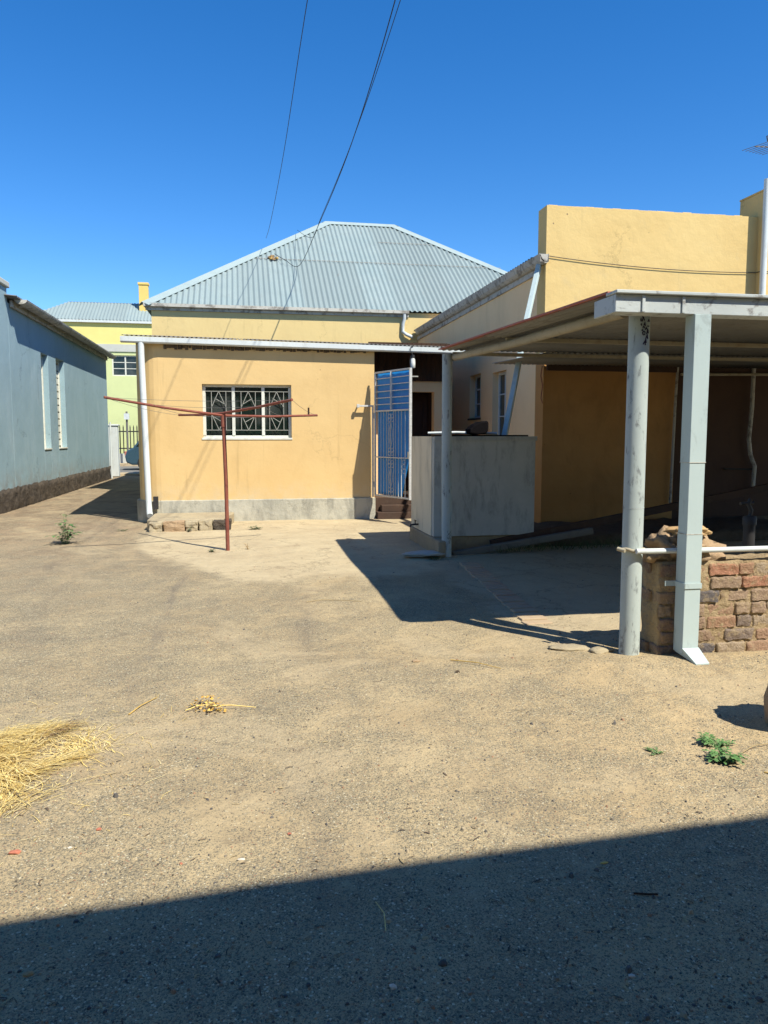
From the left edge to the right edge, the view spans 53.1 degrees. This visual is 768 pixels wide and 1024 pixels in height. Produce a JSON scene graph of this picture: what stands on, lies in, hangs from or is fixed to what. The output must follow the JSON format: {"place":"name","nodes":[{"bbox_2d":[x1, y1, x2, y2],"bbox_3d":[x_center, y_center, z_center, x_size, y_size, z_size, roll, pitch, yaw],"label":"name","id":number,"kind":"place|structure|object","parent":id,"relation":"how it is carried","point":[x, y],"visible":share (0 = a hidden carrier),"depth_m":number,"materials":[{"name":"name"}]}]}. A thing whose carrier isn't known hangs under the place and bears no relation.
{"place":"outdoors","nodes":[
{"label":"outdoors","id":0,"kind":"place"},
{"bbox_2d":[44,282,151,452],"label":"yellow green building","id":1,"kind":"structure","parent":0,"point":[105,326],"depth_m":40.31,"materials":[{"name":"paint"}]},
{"bbox_2d":[112,355,136,375],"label":"window","id":2,"kind":"structure","parent":1,"relation":"in","point":[122,365],"depth_m":40.35,"materials":[{"name":"beige paint"}]},
{"bbox_2d":[120,463,137,465],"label":"pavement","id":3,"kind":"structure","parent":0,"point":[124,464],"depth_m":38.67,"materials":[{"name":"beige concrete"}]},
{"bbox_2d":[124,411,129,449],"bbox_3d":[-13.028,-3.766,38.998,0.240,2.650,0.220,-1,6,-10],"label":"street pole","id":4,"kind":"object","parent":3,"relation":"on","point":[126,416],"visible":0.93,"depth_m":38.92,"materials":[{"name":"metal"}]},
{"bbox_2d":[120,466,139,471],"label":"street","id":5,"kind":"structure","parent":0,"point":[129,468],"depth_m":34.87,"materials":[{"name":"grey asphalt"}]},
{"bbox_2d":[125,441,138,466],"bbox_3d":[-9.603,-2.673,35.049,4.065,1.450,1.672,-1,6,-10],"label":"parked car","id":6,"kind":"object","parent":5,"relation":"on","point":[131,456],"visible":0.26,"depth_m":33.97,"materials":[{"name":"blue metal"}]},
{"bbox_2d":[120,472,139,475],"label":"pavement","id":7,"kind":"structure","parent":0,"point":[129,473],"depth_m":29.85,"materials":[{"name":"beige concrete"}]},
{"bbox_2d":[0,476,767,1023],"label":"ground","id":8,"kind":"structure","parent":0,"point":[40,578],"depth_m":3.31,"materials":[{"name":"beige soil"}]},
{"bbox_2d":[8,849,20,854],"bbox_3d":[-1.345,1.238,2.795,0.038,0.013,0.035,3,6,26],"label":"brick chip","id":9,"kind":"object","parent":8,"relation":"on","point":[14,852],"visible":1,"depth_m":2.79,"materials":[{"name":"brick"}]},
{"bbox_2d":[23,971,34,976],"bbox_3d":[-1.004,1.304,2.171,0.030,0.011,0.019,-4,7,-35],"label":"tan pebble","id":10,"kind":"object","parent":8,"relation":"on","point":[28,973],"visible":1,"depth_m":2.17,"materials":[{"name":"stone"}]},
{"bbox_2d":[0,277,115,513],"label":"grey building","id":11,"kind":"structure","parent":8,"relation":"on","point":[54,438],"depth_m":18.82,"materials":[{"name":"blue paint"}]},
{"bbox_2d":[41,355,51,449],"bbox_3d":[-8.265,-2.661,18.603,0.200,2.290,0.676,-1,6,-10],"label":"window","id":12,"kind":"structure","parent":11,"relation":"in","point":[41,355],"depth_m":18.87,"materials":[{"name":"beige paint"}]},
{"bbox_2d":[56,360,67,448],"bbox_3d":[-8.633,-2.831,20.178,0.350,2.320,0.930,-1,6,-10],"label":"window","id":13,"kind":"structure","parent":11,"relation":"in","point":[57,362],"depth_m":20.54,"materials":[{"name":"beige paint"}]},
{"bbox_2d":[45,514,85,544],"bbox_3d":[-4.443,0.242,10.732,0.476,0.417,0.413,-1,6,-10],"label":"tall weed","id":14,"kind":"object","parent":8,"relation":"on","point":[65,534],"visible":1,"depth_m":10.73,"materials":[{"name":"green plant"}]},
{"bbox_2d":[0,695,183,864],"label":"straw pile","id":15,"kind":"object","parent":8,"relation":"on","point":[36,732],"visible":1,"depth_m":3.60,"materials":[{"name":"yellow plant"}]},
{"bbox_2d":[37,716,93,743],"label":"brown stalks","id":16,"kind":"object","parent":15,"relation":"on","point":[57,732],"visible":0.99,"depth_m":3.90,"materials":[{"name":"brown plant"}]},
{"bbox_2d":[109,422,112,478],"bbox_3d":[-9.734,-2.195,27.388,0.057,2.000,0.060,-1,6,-10],"label":"corner pipe","id":17,"kind":"object","parent":8,"relation":"on","point":[110,450],"visible":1,"depth_m":27.37,"materials":[{"name":"white paint"}]},
{"bbox_2d":[108,424,119,476],"bbox_3d":[-10.143,-2.312,28.829,0.420,1.950,0.410,-1,6,-10],"label":"gate post","id":18,"kind":"object","parent":8,"relation":"on","point":[115,449],"visible":0.66,"depth_m":28.68,"materials":[{"name":"white paint"}]},
{"bbox_2d":[119,425,137,462],"bbox_3d":[-14.424,-3.443,39.547,18.000,2.100,0.300,-1,6,-10],"label":"palisade fence","id":19,"kind":"object","parent":8,"relation":"on","point":[122,458],"visible":0.02,"depth_m":39.68,"materials":[{"name":"metal"}]},
{"bbox_2d":[128,697,156,714],"bbox_3d":[-1.349,1.080,4.297,0.009,0.015,0.278,1,6,15],"label":"dry twig","id":20,"kind":"object","parent":8,"relation":"on","point":[140,705],"visible":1,"depth_m":4.27,"materials":[{"name":"beige wood"}]},
{"bbox_2d":[147,512,233,531],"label":"raised slab","id":21,"kind":"structure","parent":8,"relation":"on","point":[179,522],"depth_m":12.39,"materials":[{"name":"stone"}]},
{"bbox_2d":[104,396,317,550],"bbox_3d":[-2.130,-0.458,10.003,2.272,2.011,1.769,1,6,6],"label":"clothes post","id":22,"kind":"object","parent":8,"relation":"on","point":[223,415],"visible":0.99,"depth_m":10.03,"materials":[{"name":"red metal"}]},
{"bbox_2d":[185,695,255,711],"bbox_3d":[-0.920,1.068,4.235,0.377,0.058,0.207,2,6,24],"label":"dried plant","id":23,"kind":"object","parent":8,"relation":"on","point":[210,706],"visible":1,"depth_m":4.25,"materials":[{"name":"plant"}]},
{"bbox_2d":[120,221,507,521],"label":"tin roofed house","id":24,"kind":"structure","parent":8,"relation":"on","point":[332,322],"depth_m":13.96,"materials":[{"name":"paint"}]},
{"bbox_2d":[202,384,291,439],"bbox_3d":[-2.428,-1.770,13.636,1.580,0.970,0.137,-1,6,-10],"label":"window","id":25,"kind":"structure","parent":24,"relation":"in","point":[215,397],"depth_m":13.68,"materials":[{"name":"beige paint"}]},
{"bbox_2d":[268,255,278,259],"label":"debris clump","id":26,"kind":"object","parent":24,"relation":"on","point":[271,257],"visible":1,"depth_m":22.18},
{"bbox_2d":[266,0,307,237],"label":"overhead cable","id":27,"kind":"object","parent":24,"relation":"attached to","point":[290,108],"visible":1,"depth_m":13.22,"materials":[{"name":"black rubber"}]},
{"bbox_2d":[275,0,395,266],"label":"overhead cable","id":28,"kind":"object","parent":24,"relation":"attached to","point":[356,128],"visible":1,"depth_m":13.79,"materials":[{"name":"black rubber"}]},
{"bbox_2d":[297,0,400,237],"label":"overhead cable","id":29,"kind":"object","parent":24,"relation":"attached to","point":[363,109],"visible":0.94,"depth_m":13.08,"materials":[{"name":"black rubber"}]},
{"bbox_2d":[357,368,417,499],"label":"security gate","id":30,"kind":"structure","parent":24,"relation":"attached to","point":[394,400],"depth_m":13.43,"materials":[{"name":"blue metal"}]},
{"bbox_2d":[409,345,414,367],"bbox_3d":[0.518,-2.791,13.817,0.092,0.406,0.096,4,7,37],"label":"jar lamp","id":31,"kind":"object","parent":24,"relation":"hanging from","point":[412,361],"visible":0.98,"depth_m":13.80,"materials":[{"name":"white glass"}]},
{"bbox_2d":[403,392,431,490],"bbox_3d":[0.508,-1.413,15.265,0.950,2.020,0.630,-1,6,-10],"label":"inner door","id":32,"kind":"structure","parent":24,"relation":"in","point":[421,401],"depth_m":15.51,"materials":[{"name":"brown wood"}]},
{"bbox_2d":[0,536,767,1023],"bbox_3d":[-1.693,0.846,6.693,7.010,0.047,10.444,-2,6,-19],"label":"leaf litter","id":33,"kind":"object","parent":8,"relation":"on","point":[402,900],"visible":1,"depth_m":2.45,"materials":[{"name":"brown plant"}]},
{"bbox_2d":[389,983,396,989],"bbox_3d":[0.025,1.298,2.104,0.019,0.012,0.017,-2,6,-20],"label":"pale pebble","id":34,"kind":"object","parent":8,"relation":"on","point":[393,986],"visible":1,"depth_m":2.10,"materials":[{"name":"grey stone"}]},
{"bbox_2d":[402,550,444,556],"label":"drain slab","id":35,"kind":"structure","parent":8,"relation":"on","point":[422,553],"depth_m":9.56,"materials":[{"name":"grey concrete"}]},
{"bbox_2d":[409,435,536,557],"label":"wall","id":36,"kind":"structure","parent":8,"relation":"on","point":[492,486],"depth_m":10.07,"materials":[{"name":"grey concrete"}]},
{"bbox_2d":[428,431,496,434],"bbox_3d":[1.113,-1.123,10.913,0.980,0.053,0.066,1,6,7],"label":"overflow pipe","id":37,"kind":"object","parent":36,"relation":"on","point":[464,432],"visible":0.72,"depth_m":10.89,"materials":[{"name":"white paint"}]},
{"bbox_2d":[465,421,488,434],"bbox_3d":[1.308,-1.186,10.843,0.276,0.195,0.260,-1,6,-10],"label":"black tub","id":38,"kind":"object","parent":36,"relation":"on","point":[478,428],"visible":1,"depth_m":10.73,"materials":[{"name":"plastic"}]},
{"bbox_2d":[450,659,500,668],"bbox_3d":[0.604,1.001,5.074,0.382,0.024,0.008,4,7,36],"label":"dry twig","id":39,"kind":"object","parent":8,"relation":"on","point":[473,662],"visible":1,"depth_m":5.08,"materials":[{"name":"brown wood"}]},
{"bbox_2d":[459,562,552,624],"bbox_3d":[1.126,0.756,7.691,0.248,0.027,3.047,0,6,-5],"label":"concrete strip","id":40,"kind":"object","parent":8,"relation":"on","point":[525,613],"visible":0.98,"depth_m":7.22,"materials":[{"name":"grey concrete"}]},
{"bbox_2d":[451,527,593,554],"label":"kerb beam","id":41,"kind":"structure","parent":8,"relation":"on","point":[535,540],"depth_m":10.04,"materials":[{"name":"grey concrete"}]},
{"bbox_2d":[548,643,595,650],"bbox_3d":[1.348,0.957,5.454,0.381,0.027,0.167,-1,6,-10],"label":"kerb stone","id":42,"kind":"object","parent":8,"relation":"on","point":[571,647],"visible":0.91,"depth_m":5.42,"materials":[{"name":"beige stone"}]},
{"bbox_2d":[414,189,767,522],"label":"parapet wing","id":43,"kind":"structure","parent":8,"relation":"on","point":[574,422],"depth_m":12.47,"materials":[{"name":"beige paint"}]},
{"bbox_2d":[468,375,480,419],"bbox_3d":[1.932,-2.356,15.783,0.190,0.925,0.830,-1,6,-10],"label":"window","id":44,"kind":"structure","parent":43,"relation":"in","point":[477,378],"depth_m":16.02,"materials":[{"name":"grey glass"}]},
{"bbox_2d":[498,371,505,434],"bbox_3d":[2.276,-1.791,14.360,0.045,1.650,0.770,-1,6,-10],"label":"window","id":45,"kind":"structure","parent":43,"relation":"in","point":[502,376],"depth_m":14.58,"materials":[{"name":"white paint"}]},
{"bbox_2d":[550,256,767,272],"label":"slack wire","id":46,"kind":"object","parent":43,"relation":"attached to","point":[656,268],"visible":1,"depth_m":12.27,"materials":[{"name":"metal"}]},
{"bbox_2d":[669,367,678,502],"bbox_3d":[4.738,-1.218,12.562,0.092,2.361,0.054,-1,6,-10],"label":"wall pipe","id":47,"kind":"object","parent":43,"relation":"attached to","point":[673,435],"depth_m":12.54,"materials":[{"name":"metal"}]},
{"bbox_2d":[724,468,751,469],"bbox_3d":[5.936,-0.718,12.848,0.531,0.037,0.028,-1,6,-10],"label":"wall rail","id":48,"kind":"object","parent":43,"relation":"attached to","point":[737,468],"depth_m":12.83,"materials":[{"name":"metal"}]},
{"bbox_2d":[747,368,756,486],"bbox_3d":[6.131,-1.363,12.770,0.194,2.111,0.068,-1,6,-10],"label":"waste pipe","id":49,"kind":"object","parent":43,"relation":"attached to","point":[749,433],"visible":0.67,"depth_m":12.73,"materials":[{"name":"paint"}]},
{"bbox_2d":[742,135,767,154],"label":"tv aerial","id":50,"kind":"object","parent":43,"relation":"attached to","point":[757,146],"visible":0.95,"depth_m":12.68,"materials":[{"name":"metal"}]},
{"bbox_2d":[759,178,767,294],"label":"vent pipe","id":51,"kind":"object","parent":43,"relation":"attached to","point":[763,263],"visible":0.61,"depth_m":12.37,"materials":[{"name":"white paint"}]},
{"bbox_2d":[588,646,613,653],"bbox_3d":[1.513,0.959,5.351,0.176,0.039,0.113,-1,6,-10],"label":"kerb stone","id":52,"kind":"object","parent":8,"relation":"on","point":[599,649],"visible":1,"depth_m":5.32,"materials":[{"name":"beige stone"}]},
{"bbox_2d":[438,289,767,655],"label":"carport","id":53,"kind":"object","parent":8,"relation":"on","point":[637,336],"visible":0.94,"depth_m":6.31,"materials":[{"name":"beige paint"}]},
{"bbox_2d":[540,366,542,402],"bbox_3d":[2.486,-2.005,12.099,0.052,0.583,0.024,-1,6,-10],"label":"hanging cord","id":54,"kind":"object","parent":53,"relation":"hanging from","point":[542,384],"visible":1,"depth_m":12.09,"materials":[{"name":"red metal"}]},
{"bbox_2d":[617,545,767,553],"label":"pipe rail","id":55,"kind":"object","parent":53,"relation":"attached to","point":[643,550],"visible":0.84,"depth_m":5.20,"materials":[{"name":"grey metal"}]},
{"bbox_2d":[489,483,767,543],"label":"long beam","id":56,"kind":"structure","parent":8,"relation":"on","point":[614,518],"depth_m":10.50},
{"bbox_2d":[634,892,657,894],"bbox_3d":[0.866,1.263,2.541,0.078,0.007,0.010,0,6,4],"label":"dry twig","id":57,"kind":"object","parent":8,"relation":"on","point":[639,893],"visible":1,"depth_m":2.54,"materials":[{"name":"brown wood"}]},
{"bbox_2d":[534,516,767,546],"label":"earth bank","id":58,"kind":"structure","parent":8,"relation":"on","point":[727,529],"depth_m":11.25,"materials":[{"name":"soil"}]},
{"bbox_2d":[643,746,664,754],"bbox_3d":[1.300,1.147,3.690,0.093,0.016,0.087,-1,6,-10],"label":"weed","id":59,"kind":"object","parent":8,"relation":"on","point":[651,749],"visible":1,"depth_m":3.69,"materials":[{"name":"green plant"}]},
{"bbox_2d":[665,314,710,664],"bbox_3d":[2.005,-0.137,5.002,0.201,2.257,0.233,-1,6,-10],"label":"box downpipe","id":60,"kind":"object","parent":8,"relation":"on","point":[687,583],"visible":1,"depth_m":5.02,"materials":[{"name":"grey metal"}]},
{"bbox_2d":[639,553,767,654],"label":"brick wall","id":61,"kind":"structure","parent":8,"relation":"on","point":[733,612],"depth_m":5.31,"materials":[{"name":"brick"}]},
{"bbox_2d":[642,525,726,562],"bbox_3d":[2.109,0.217,5.351,0.687,0.249,0.350,-1,6,-10],"label":"mortar heap","id":62,"kind":"object","parent":61,"relation":"on","point":[661,539],"visible":0.4,"depth_m":5.26,"materials":[{"name":"concrete"}]},
{"bbox_2d":[663,525,712,536],"bbox_3d":[2.113,0.129,5.301,0.351,0.095,0.244,-1,6,-10],"label":"flat stone","id":63,"kind":"object","parent":62,"relation":"on","point":[673,530],"visible":0.39,"depth_m":5.27,"materials":[{"name":"stone"}]},
{"bbox_2d":[696,732,735,746],"bbox_3d":[1.633,1.129,3.791,0.180,0.040,0.158,4,7,35],"label":"leafy weed","id":64,"kind":"object","parent":8,"relation":"on","point":[706,739],"visible":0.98,"depth_m":3.78,"materials":[{"name":"green plant"}]},
{"bbox_2d":[702,745,749,764],"bbox_3d":[1.601,1.140,3.603,0.213,0.051,0.175,2,6,21],"label":"leafy weed","id":65,"kind":"object","parent":8,"relation":"on","point":[721,755],"visible":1,"depth_m":3.58,"materials":[{"name":"green plant"}]},
{"bbox_2d":[739,498,756,553],"bbox_3d":[2.971,0.385,6.309,0.145,0.998,0.110,-1,6,-10],"label":"standpipe","id":66,"kind":"object","parent":8,"relation":"on","point":[749,522],"visible":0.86,"depth_m":6.25,"materials":[{"name":"metal"}]},
{"bbox_2d":[763,685,767,723],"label":"boulder","id":67,"kind":"object","parent":8,"relation":"on","point":[765,696],"visible":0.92,"depth_m":4.04,"materials":[{"name":"stone"}]},
{"bbox_2d":[0,0,767,309],"label":"sky","id":68,"kind":"structure","parent":0,"point":[141,140],"materials":[{"name":"blue"}]},
{"bbox_2d":[438,959,446,966],"bbox_3d":[0.168,1.292,2.202,0.028,0.014,0.023,-1,6,-10],"label":"dark pebble","id":69,"kind":"object","parent":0,"point":[442,963],"visible":1,"depth_m":2.20,"materials":[{"name":"stone"}]},
{"bbox_2d":[489,536,621,552],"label":"shade grass","id":70,"kind":"structure","parent":0,"point":[591,545],"depth_m":10.23,"materials":[{"name":"plant"}]}
]}

